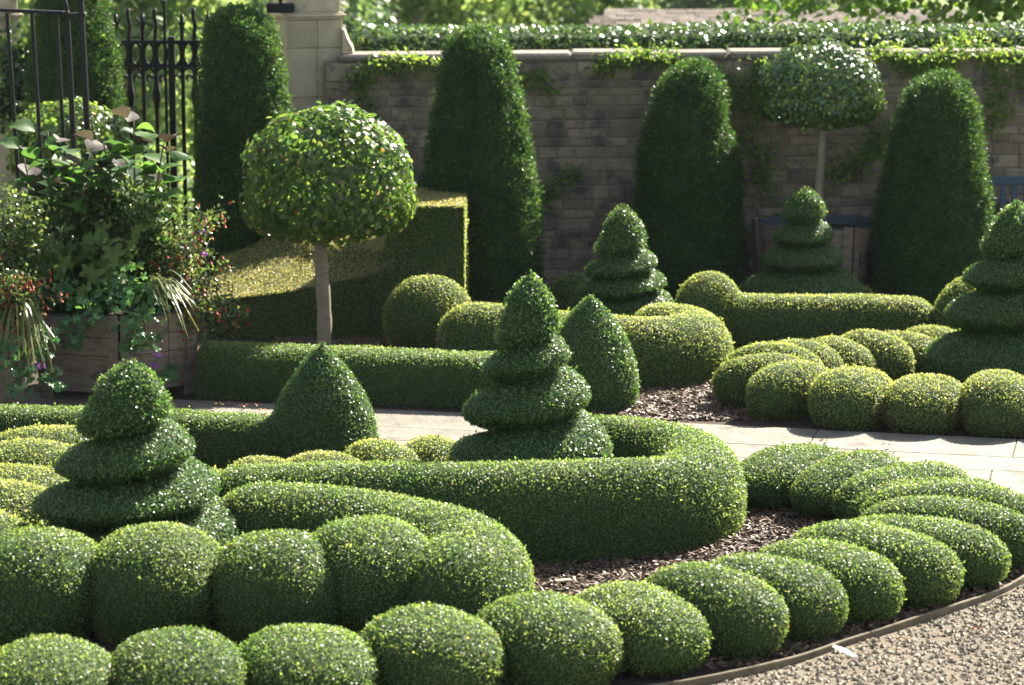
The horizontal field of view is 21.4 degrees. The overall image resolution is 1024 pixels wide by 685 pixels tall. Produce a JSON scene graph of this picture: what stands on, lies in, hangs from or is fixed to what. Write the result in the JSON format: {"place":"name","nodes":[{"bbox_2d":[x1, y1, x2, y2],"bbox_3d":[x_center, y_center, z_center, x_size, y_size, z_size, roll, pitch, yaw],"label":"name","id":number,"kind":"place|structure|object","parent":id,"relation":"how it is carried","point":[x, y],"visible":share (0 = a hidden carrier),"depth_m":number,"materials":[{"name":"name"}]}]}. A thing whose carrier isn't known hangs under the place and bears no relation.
{"place":"outdoors","nodes":[
{"label":"outdoors","id":0,"kind":"place"},
{"bbox_2d":[0,507,1023,684],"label":"front bed","id":1,"kind":"object","parent":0,"point":[625,679],"visible":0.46,"depth_m":14.29,"materials":[{"name":"brown soil"}]},
{"bbox_2d":[0,477,49,525],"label":"trimmed bush","id":2,"kind":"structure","parent":1,"relation":"on","point":[16,497],"depth_m":15.48,"materials":[{"name":"green plant"}]},
{"bbox_2d":[0,462,68,489],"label":"trimmed bush","id":3,"kind":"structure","parent":1,"relation":"on","point":[45,476],"depth_m":16.17,"materials":[{"name":"green plant"}]},
{"bbox_2d":[0,435,77,478],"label":"trimmed bush","id":4,"kind":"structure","parent":1,"relation":"on","point":[42,451],"depth_m":16.68,"materials":[{"name":"green plant"}]},
{"bbox_2d":[0,422,96,444],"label":"trimmed bush","id":5,"kind":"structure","parent":1,"relation":"on","point":[69,435],"depth_m":17.25,"materials":[{"name":"green plant"}]},
{"bbox_2d":[0,521,98,645],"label":"trimmed bush","id":6,"kind":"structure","parent":1,"relation":"on","point":[45,583],"depth_m":13.82,"materials":[{"name":"green plant"}]},
{"bbox_2d":[0,632,113,684],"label":"trimmed bush","id":7,"kind":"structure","parent":1,"relation":"on","point":[49,659],"depth_m":12.45,"materials":[{"name":"green plant"}]},
{"bbox_2d":[31,358,243,548],"bbox_3d":[-2.124,0.716,15.060,1.305,1.279,1.318,0,10,0],"label":"spiral topiary","id":8,"kind":"object","parent":1,"relation":"on","point":[132,463],"visible":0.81,"depth_m":14.81,"materials":[{"name":"green plant"}]},
{"bbox_2d":[0,401,279,469],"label":"straight hedge","id":9,"kind":"object","parent":1,"relation":"on","point":[222,440],"visible":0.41,"depth_m":17.89,"materials":[{"name":"green plant"}]},
{"bbox_2d":[88,520,221,644],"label":"trimmed bush","id":10,"kind":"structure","parent":1,"relation":"on","point":[152,575],"depth_m":13.84,"materials":[{"name":"green plant"}]},
{"bbox_2d":[109,624,248,684],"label":"trimmed bush","id":11,"kind":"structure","parent":1,"relation":"on","point":[183,655],"depth_m":12.50,"materials":[{"name":"green plant"}]},
{"bbox_2d":[211,528,340,645],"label":"trimmed bush","id":12,"kind":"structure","parent":1,"relation":"on","point":[268,579],"depth_m":13.82,"materials":[{"name":"green plant"}]},
{"bbox_2d":[238,622,381,684],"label":"trimmed bush","id":13,"kind":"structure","parent":1,"relation":"on","point":[309,653],"depth_m":12.68,"materials":[{"name":"green plant"}]},
{"bbox_2d":[287,449,360,464],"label":"trimmed bush","id":14,"kind":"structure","parent":1,"relation":"on","point":[320,455],"depth_m":16.79,"materials":[{"name":"green plant"}]},
{"bbox_2d":[269,341,379,459],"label":"cone topiary","id":15,"kind":"object","parent":1,"relation":"on","point":[323,402],"visible":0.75,"depth_m":17.71,"materials":[{"name":"green plant"}]},
{"bbox_2d":[311,512,428,634],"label":"trimmed bush","id":16,"kind":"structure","parent":1,"relation":"on","point":[371,560],"depth_m":13.94,"materials":[{"name":"green plant"}]},
{"bbox_2d":[220,478,536,618],"bbox_3d":[-0.714,1.116,14.904,1.096,0.536,2.359,-8,13,-40],"label":"swirl hedge","id":17,"kind":"object","parent":1,"relation":"on","point":[470,562],"visible":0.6,"depth_m":14.50,"materials":[{"name":"green plant"}]},
{"bbox_2d":[343,437,421,463],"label":"trimmed bush","id":18,"kind":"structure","parent":1,"relation":"on","point":[372,449],"depth_m":16.98,"materials":[{"name":"green plant"}]},
{"bbox_2d":[405,434,455,463],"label":"trimmed bush","id":19,"kind":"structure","parent":1,"relation":"on","point":[437,447],"depth_m":17.09,"materials":[{"name":"green plant"}]},
{"bbox_2d":[358,600,506,684],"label":"trimmed bush","id":20,"kind":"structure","parent":1,"relation":"on","point":[427,644],"depth_m":12.85,"materials":[{"name":"green plant"}]},
{"bbox_2d":[216,413,749,562],"bbox_3d":[-0.043,0.884,16.085,3.436,0.590,1.921,-8,13,-39],"label":"hook hedge","id":21,"kind":"object","parent":1,"relation":"on","point":[652,485],"visible":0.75,"depth_m":15.61,"materials":[{"name":"green plant"}]},
{"bbox_2d":[448,269,613,464],"bbox_3d":[0.107,0.307,16.643,1.053,1.539,1.076,0,10,0],"label":"spiral topiary","id":22,"kind":"object","parent":1,"relation":"on","point":[532,403],"visible":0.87,"depth_m":16.43,"materials":[{"name":"green plant"}]},
{"bbox_2d":[474,588,624,684],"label":"trimmed bush","id":23,"kind":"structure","parent":1,"relation":"on","point":[551,638],"depth_m":13.07,"materials":[{"name":"green plant"}]},
{"bbox_2d":[573,576,715,678],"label":"trimmed bush","id":24,"kind":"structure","parent":1,"relation":"on","point":[665,632],"depth_m":13.35,"materials":[{"name":"green plant"}]},
{"bbox_2d":[644,559,790,659],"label":"trimmed bush","id":25,"kind":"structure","parent":1,"relation":"on","point":[745,613],"depth_m":13.63,"materials":[{"name":"green plant"}]},
{"bbox_2d":[708,550,849,642],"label":"trimmed bush","id":26,"kind":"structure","parent":1,"relation":"on","point":[816,600],"depth_m":13.96,"materials":[{"name":"green plant"}]},
{"bbox_2d":[740,441,842,509],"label":"trimmed bush","id":27,"kind":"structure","parent":1,"relation":"on","point":[772,472],"depth_m":16.85,"materials":[{"name":"green plant"}]},
{"bbox_2d":[757,535,907,624],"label":"trimmed bush","id":28,"kind":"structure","parent":1,"relation":"on","point":[871,582],"depth_m":14.28,"materials":[{"name":"green plant"}]},
{"bbox_2d":[647,575,1023,684],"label":"edging board","id":29,"kind":"object","parent":1,"relation":"on","point":[811,654],"visible":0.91,"depth_m":13.91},
{"bbox_2d":[788,448,904,520],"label":"trimmed bush","id":30,"kind":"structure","parent":1,"relation":"on","point":[813,489],"depth_m":16.62,"materials":[{"name":"green plant"}]},
{"bbox_2d":[789,518,965,608],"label":"trimmed bush","id":31,"kind":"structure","parent":1,"relation":"on","point":[929,569],"depth_m":14.61,"materials":[{"name":"green plant"}]},
{"bbox_2d":[829,459,970,520],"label":"trimmed bush","id":32,"kind":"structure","parent":1,"relation":"on","point":[850,489],"depth_m":16.47,"materials":[{"name":"green plant"}]},
{"bbox_2d":[846,475,1005,519],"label":"trimmed bush","id":33,"kind":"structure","parent":1,"relation":"on","point":[855,507],"depth_m":16.26,"materials":[{"name":"green plant"}]},
{"bbox_2d":[844,511,1011,589],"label":"trimmed bush","id":34,"kind":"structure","parent":1,"relation":"on","point":[981,551],"depth_m":14.96,"materials":[{"name":"green plant"}]},
{"bbox_2d":[858,493,1023,569],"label":"trimmed bush","id":35,"kind":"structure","parent":1,"relation":"on","point":[1005,525],"depth_m":15.44,"materials":[{"name":"green plant"}]},
{"bbox_2d":[859,476,1023,515],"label":"trimmed bush","id":36,"kind":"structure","parent":1,"relation":"on","point":[998,495],"depth_m":15.89,"materials":[{"name":"green plant"}]},
{"bbox_2d":[5,392,1023,496],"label":"stone path","id":37,"kind":"structure","parent":0,"point":[999,461],"depth_m":18.90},
{"bbox_2d":[0,324,25,405],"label":"wooden planter","id":38,"kind":"object","parent":37,"relation":"on","point":[4,396],"visible":0.26,"depth_m":19.84,"materials":[{"name":"brown wood"}]},
{"bbox_2d":[0,298,55,383],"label":"ornamental grass","id":39,"kind":"object","parent":38,"relation":"in","point":[28,320],"depth_m":19.30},
{"bbox_2d":[0,322,67,401],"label":"trailing plant","id":40,"kind":"object","parent":38,"relation":"on","point":[15,390],"visible":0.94,"depth_m":19.38,"materials":[{"name":"green plant"}]},
{"bbox_2d":[0,250,67,354],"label":"fuchsia","id":41,"kind":"object","parent":38,"relation":"in","point":[13,285],"visible":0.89,"depth_m":19.49,"materials":[{"name":"green plant"}]},
{"bbox_2d":[0,173,78,322],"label":"leafy shrub","id":42,"kind":"object","parent":38,"relation":"in","point":[18,251],"visible":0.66,"depth_m":19.80,"materials":[{"name":"green plant"}]},
{"bbox_2d":[19,0,1023,292],"bbox_3d":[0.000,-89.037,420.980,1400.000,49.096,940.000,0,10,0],"label":"ground","id":43,"kind":"structure","parent":0,"point":[943,2],"depth_m":141.11,"materials":[{"name":"green plant"}]},
{"bbox_2d":[0,0,24,261],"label":"stone pillar","id":44,"kind":"structure","parent":43,"relation":"on","point":[4,151],"depth_m":25.58,"materials":[{"name":"stone"}]},
{"bbox_2d":[0,21,31,137],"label":"ivy","id":45,"kind":"object","parent":44,"relation":"attached to","point":[18,59],"visible":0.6,"depth_m":25.15,"materials":[{"name":"green plant"}]},
{"bbox_2d":[17,0,244,217],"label":"tree","id":46,"kind":"object","parent":43,"relation":"on","point":[173,8],"visible":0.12,"depth_m":42.92,"materials":[{"name":"green plant"}]},
{"bbox_2d":[113,1,220,284],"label":"iron gate","id":47,"kind":"structure","parent":43,"relation":"on","point":[182,65],"depth_m":25.88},
{"bbox_2d":[173,0,399,213],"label":"tree","id":48,"kind":"object","parent":43,"relation":"on","point":[350,22],"visible":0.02,"depth_m":49.20,"materials":[{"name":"green plant"}]},
{"bbox_2d":[227,0,531,34],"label":"tree","id":49,"kind":"object","parent":43,"relation":"on","point":[422,12],"visible":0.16,"depth_m":57.45,"materials":[{"name":"green plant"}]},
{"bbox_2d":[429,0,659,33],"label":"tree","id":50,"kind":"object","parent":43,"relation":"on","point":[577,12],"visible":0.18,"depth_m":60.35,"materials":[{"name":"green plant"}]},
{"bbox_2d":[325,47,1023,286],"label":"stone wall","id":51,"kind":"structure","parent":43,"relation":"on","point":[591,123],"depth_m":25.75,"materials":[{"name":"stone"}]},
{"bbox_2d":[334,45,441,99],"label":"wall creeper","id":52,"kind":"object","parent":51,"relation":"attached to","point":[402,61],"depth_m":25.33,"materials":[{"name":"green plant"}]},
{"bbox_2d":[538,162,590,211],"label":"wall creeper","id":53,"kind":"object","parent":51,"relation":"attached to","point":[556,189],"depth_m":25.66,"materials":[{"name":"green plant"}]},
{"bbox_2d":[582,38,683,78],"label":"wall creeper","id":54,"kind":"object","parent":51,"relation":"attached to","point":[609,64],"depth_m":25.50,"materials":[{"name":"green plant"}]},
{"bbox_2d":[711,46,796,213],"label":"wall creeper","id":55,"kind":"object","parent":51,"relation":"attached to","point":[733,91],"depth_m":25.74,"materials":[{"name":"green plant"}]},
{"bbox_2d":[738,54,771,115],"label":"wall creeper","id":56,"kind":"object","parent":51,"relation":"attached to","point":[752,79],"depth_m":25.65,"materials":[{"name":"green plant"}]},
{"bbox_2d":[809,111,891,193],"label":"wall creeper","id":57,"kind":"object","parent":51,"relation":"attached to","point":[871,153],"depth_m":25.85,"materials":[{"name":"green plant"}]},
{"bbox_2d":[851,32,968,84],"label":"wall creeper","id":58,"kind":"object","parent":51,"relation":"attached to","point":[905,56],"depth_m":25.72,"materials":[{"name":"green plant"}]},
{"bbox_2d":[922,19,1022,146],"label":"wall creeper","id":59,"kind":"object","parent":51,"relation":"attached to","point":[1000,115],"depth_m":25.80,"materials":[{"name":"green plant"}]},
{"bbox_2d":[348,14,1023,51],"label":"tall hedge","id":60,"kind":"object","parent":43,"relation":"on","point":[708,34],"visible":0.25,"depth_m":26.69,"materials":[{"name":"green plant"}]},
{"bbox_2d":[638,0,794,8],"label":"tree","id":61,"kind":"object","parent":43,"relation":"on","point":[701,4],"visible":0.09,"depth_m":75.79,"materials":[{"name":"green plant"}]},
{"bbox_2d":[598,8,986,32],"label":"outbuilding","id":62,"kind":"structure","parent":43,"relation":"on","point":[632,16],"depth_m":42.99,"materials":[{"name":"stone"}]},
{"bbox_2d":[716,0,1023,31],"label":"broad leaved tree","id":63,"kind":"object","parent":43,"relation":"on","point":[989,9],"visible":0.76,"depth_m":29.45,"materials":[{"name":"green plant"}]},
{"bbox_2d":[25,287,1023,439],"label":"back bed","id":64,"kind":"object","parent":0,"point":[176,392],"depth_m":20.01,"materials":[{"name":"brown soil"}]},
{"bbox_2d":[0,0,95,354],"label":"iron railing","id":65,"kind":"object","parent":64,"relation":"on","point":[80,14],"visible":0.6,"depth_m":21.84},
{"bbox_2d":[5,96,133,240],"bbox_3d":[-3.864,-1.157,23.757,1.125,2.014,1.109,0,10,0],"label":"standard tree","id":66,"kind":"object","parent":64,"relation":"on","point":[105,125],"visible":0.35,"depth_m":23.32,"materials":[{"name":"green plant"}]},
{"bbox_2d":[20,0,132,294],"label":"yew column","id":67,"kind":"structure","parent":64,"relation":"on","point":[104,79],"depth_m":24.56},
{"bbox_2d":[32,293,198,397],"bbox_3d":[-3.040,0.019,20.768,1.356,0.672,1.406,0,10,0],"label":"wooden planter","id":68,"kind":"object","parent":64,"relation":"on","point":[96,355],"visible":0.48,"depth_m":20.28,"materials":[{"name":"brown wood"}]},
{"bbox_2d":[0,118,102,314],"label":"broadleaf plant","id":69,"kind":"object","parent":68,"relation":"on","point":[54,167],"visible":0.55,"depth_m":20.44,"materials":[{"name":"green plant"}]},
{"bbox_2d":[26,221,146,309],"bbox_3d":[-3.172,-0.542,20.256,0.909,0.759,0.906,0,10,0],"label":"pelargonium","id":70,"kind":"object","parent":68,"relation":"in","point":[110,259],"visible":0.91,"depth_m":20.06,"materials":[{"name":"green plant"}]},
{"bbox_2d":[51,139,142,310],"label":"broadleaf plant","id":71,"kind":"object","parent":68,"relation":"in","point":[96,145],"visible":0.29,"depth_m":20.74,"materials":[{"name":"green plant"}]},
{"bbox_2d":[51,260,180,385],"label":"trailing plant","id":72,"kind":"object","parent":68,"relation":"in","point":[135,326],"visible":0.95,"depth_m":19.93,"materials":[{"name":"green plant"}]},
{"bbox_2d":[42,142,200,310],"bbox_3d":[-3.004,-0.866,20.511,1.302,1.269,0.806,0,10,0],"label":"leafy shrub","id":73,"kind":"object","parent":68,"relation":"in","point":[121,227],"visible":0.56,"depth_m":20.46,"materials":[{"name":"green plant"}]},
{"bbox_2d":[73,106,190,313],"bbox_3d":[-2.888,-0.954,20.592,0.932,1.687,0.824,0,10,0],"label":"broadleaf plant","id":74,"kind":"object","parent":68,"relation":"in","point":[137,144],"visible":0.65,"depth_m":20.49,"materials":[{"name":"green plant"}]},
{"bbox_2d":[142,269,199,339],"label":"ornamental grass","id":75,"kind":"object","parent":68,"relation":"in","point":[167,285],"depth_m":19.86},
{"bbox_2d":[145,195,249,349],"bbox_3d":[-2.391,-0.537,20.438,0.841,1.145,0.659,0,10,0],"label":"fuchsia","id":76,"kind":"object","parent":68,"relation":"in","point":[182,269],"visible":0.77,"depth_m":20.39,"materials":[{"name":"green plant"}]},
{"bbox_2d":[188,1,300,298],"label":"yew column","id":77,"kind":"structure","parent":64,"relation":"on","point":[242,96],"depth_m":24.41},
{"bbox_2d":[269,0,346,228],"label":"stone pillar","id":78,"kind":"structure","parent":64,"relation":"on","point":[310,32],"depth_m":25.40,"materials":[{"name":"stone"}]},
{"bbox_2d":[238,99,418,346],"bbox_3d":[-1.482,-0.907,21.975,1.457,2.132,1.474,0,10,0],"label":"standard tree","id":79,"kind":"object","parent":64,"relation":"on","point":[378,211],"visible":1,"depth_m":21.46,"materials":[{"name":"green plant"}]},
{"bbox_2d":[203,186,470,338],"bbox_3d":[-1.502,-0.720,23.666,2.314,1.161,1.520,0,10,0],"label":"swooping hedge","id":80,"kind":"object","parent":64,"relation":"on","point":[274,285],"visible":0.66,"depth_m":23.04,"materials":[{"name":"green plant"}]},
{"bbox_2d":[194,339,498,408],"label":"straight hedge","id":81,"kind":"object","parent":64,"relation":"on","point":[385,376],"visible":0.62,"depth_m":20.17,"materials":[{"name":"green plant"}]},
{"bbox_2d":[382,273,470,350],"bbox_3d":[-0.687,-0.256,22.436,0.796,0.659,0.758,0,10,0],"label":"box ball","id":82,"kind":"object","parent":64,"relation":"on","point":[416,308],"visible":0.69,"depth_m":22.17,"materials":[{"name":"green plant"}]},
{"bbox_2d":[416,18,548,303],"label":"yew column","id":83,"kind":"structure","parent":64,"relation":"on","point":[477,146],"depth_m":23.97,"materials":[{"name":"plant"}]},
{"bbox_2d":[550,270,589,310],"bbox_3d":[0.557,-0.437,24.180,0.456,0.431,0.447,0,10,0],"label":"box ball","id":84,"kind":"object","parent":64,"relation":"on","point":[565,293],"visible":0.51,"depth_m":24.03,"materials":[{"name":"green plant"}]},
{"bbox_2d":[435,300,734,387],"bbox_3d":[0.574,-0.025,21.443,2.421,0.556,1.412,0,10,0],"label":"hook hedge","id":85,"kind":"object","parent":64,"relation":"on","point":[676,345],"visible":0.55,"depth_m":21.03,"materials":[{"name":"green plant"}]},
{"bbox_2d":[555,293,641,412],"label":"cone topiary","id":86,"kind":"object","parent":64,"relation":"on","point":[603,358],"visible":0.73,"depth_m":19.86,"materials":[{"name":"green plant"}]},
{"bbox_2d":[570,202,673,317],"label":"spiral topiary","id":87,"kind":"object","parent":64,"relation":"on","point":[629,280],"visible":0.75,"depth_m":22.33,"materials":[{"name":"green plant"}]},
{"bbox_2d":[272,334,1023,669],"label":"bark chips","id":88,"kind":"object","parent":64,"relation":"on","point":[666,396],"visible":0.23,"depth_m":15.98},
{"bbox_2d":[630,55,752,303],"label":"yew column","id":89,"kind":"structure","parent":64,"relation":"on","point":[688,207],"depth_m":24.71,"materials":[{"name":"plant"}]},
{"bbox_2d":[673,270,741,327],"bbox_3d":[1.625,-0.246,22.287,0.643,0.701,0.632,0,10,0],"label":"box ball","id":90,"kind":"object","parent":64,"relation":"on","point":[715,292],"visible":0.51,"depth_m":22.07,"materials":[{"name":"green plant"}]},
{"bbox_2d":[711,352,808,407],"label":"trimmed bush","id":91,"kind":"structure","parent":64,"relation":"on","point":[729,382],"depth_m":20.02,"materials":[{"name":"green plant"}]},
{"bbox_2d":[724,340,823,365],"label":"trimmed bush","id":92,"kind":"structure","parent":64,"relation":"on","point":[772,347],"depth_m":20.38,"materials":[{"name":"green plant"}]},
{"bbox_2d":[745,358,829,421],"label":"trimmed bush","id":93,"kind":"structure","parent":64,"relation":"on","point":[778,390],"depth_m":19.55,"materials":[{"name":"green plant"}]},
{"bbox_2d":[741,186,864,295],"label":"spiral topiary","id":94,"kind":"object","parent":64,"relation":"on","point":[802,256],"visible":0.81,"depth_m":23.60,"materials":[{"name":"green plant"}]},
{"bbox_2d":[772,337,847,368],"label":"trimmed bush","id":95,"kind":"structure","parent":64,"relation":"on","point":[828,357],"depth_m":20.50,"materials":[{"name":"green plant"}]},
{"bbox_2d":[751,212,875,288],"bbox_3d":[2.877,-0.783,25.217,1.291,0.732,1.235,0,10,0],"label":"wooden planter","id":96,"kind":"object","parent":64,"relation":"on","point":[850,241],"visible":0.34,"depth_m":24.91,"materials":[{"name":"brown wood"}]},
{"bbox_2d":[756,37,886,220],"bbox_3d":[2.846,-1.895,25.038,1.196,1.830,1.211,0,10,0],"label":"standard tree","id":97,"kind":"object","parent":96,"relation":"on","point":[824,111],"visible":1,"depth_m":24.61,"materials":[{"name":"green plant"}]},
{"bbox_2d":[727,292,934,350],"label":"straight hedge","id":98,"kind":"object","parent":64,"relation":"on","point":[755,317],"visible":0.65,"depth_m":21.95,"materials":[{"name":"green plant"}]},
{"bbox_2d":[809,333,877,370],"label":"trimmed bush","id":99,"kind":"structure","parent":64,"relation":"on","point":[851,352],"depth_m":20.62,"materials":[{"name":"green plant"}]},
{"bbox_2d":[806,363,891,430],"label":"trimmed bush","id":100,"kind":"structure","parent":64,"relation":"on","point":[848,398],"depth_m":19.22,"materials":[{"name":"green plant"}]},
{"bbox_2d":[841,328,915,380],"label":"trimmed bush","id":101,"kind":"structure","parent":64,"relation":"on","point":[894,358],"depth_m":20.72,"materials":[{"name":"green plant"}]},
{"bbox_2d":[882,329,934,375],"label":"trimmed bush","id":102,"kind":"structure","parent":64,"relation":"on","point":[918,343],"depth_m":20.93,"materials":[{"name":"green plant"}]},
{"bbox_2d":[880,372,962,434],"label":"trimmed bush","id":103,"kind":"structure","parent":64,"relation":"on","point":[922,402],"depth_m":19.08,"materials":[{"name":"green plant"}]},
{"bbox_2d":[864,67,996,308],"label":"yew column","id":104,"kind":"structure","parent":64,"relation":"on","point":[933,210],"depth_m":24.37,"materials":[{"name":"plant"}]},
{"bbox_2d":[932,277,984,330],"bbox_3d":[3.691,-0.191,21.917,0.643,0.716,0.637,0,10,0],"label":"box ball","id":105,"kind":"object","parent":64,"relation":"on","point":[956,288],"visible":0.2,"depth_m":21.77,"materials":[{"name":"green plant"}]},
{"bbox_2d":[920,198,1023,384],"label":"spiral topiary","id":106,"kind":"object","parent":64,"relation":"on","point":[989,320],"visible":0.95,"depth_m":20.42,"materials":[{"name":"green plant"}]},
{"bbox_2d":[959,368,1023,437],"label":"trimmed bush","id":107,"kind":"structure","parent":64,"relation":"on","point":[992,402],"depth_m":18.97,"materials":[{"name":"green plant"}]},
{"bbox_2d":[983,176,1023,256],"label":"garden bench","id":108,"kind":"object","parent":64,"relation":"on","point":[1004,181],"visible":0.13,"depth_m":25.45,"materials":[{"name":"blue paint"}]},
{"bbox_2d":[707,583,1023,684],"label":"gravel","id":109,"kind":"structure","parent":0,"point":[927,655],"depth_m":13.72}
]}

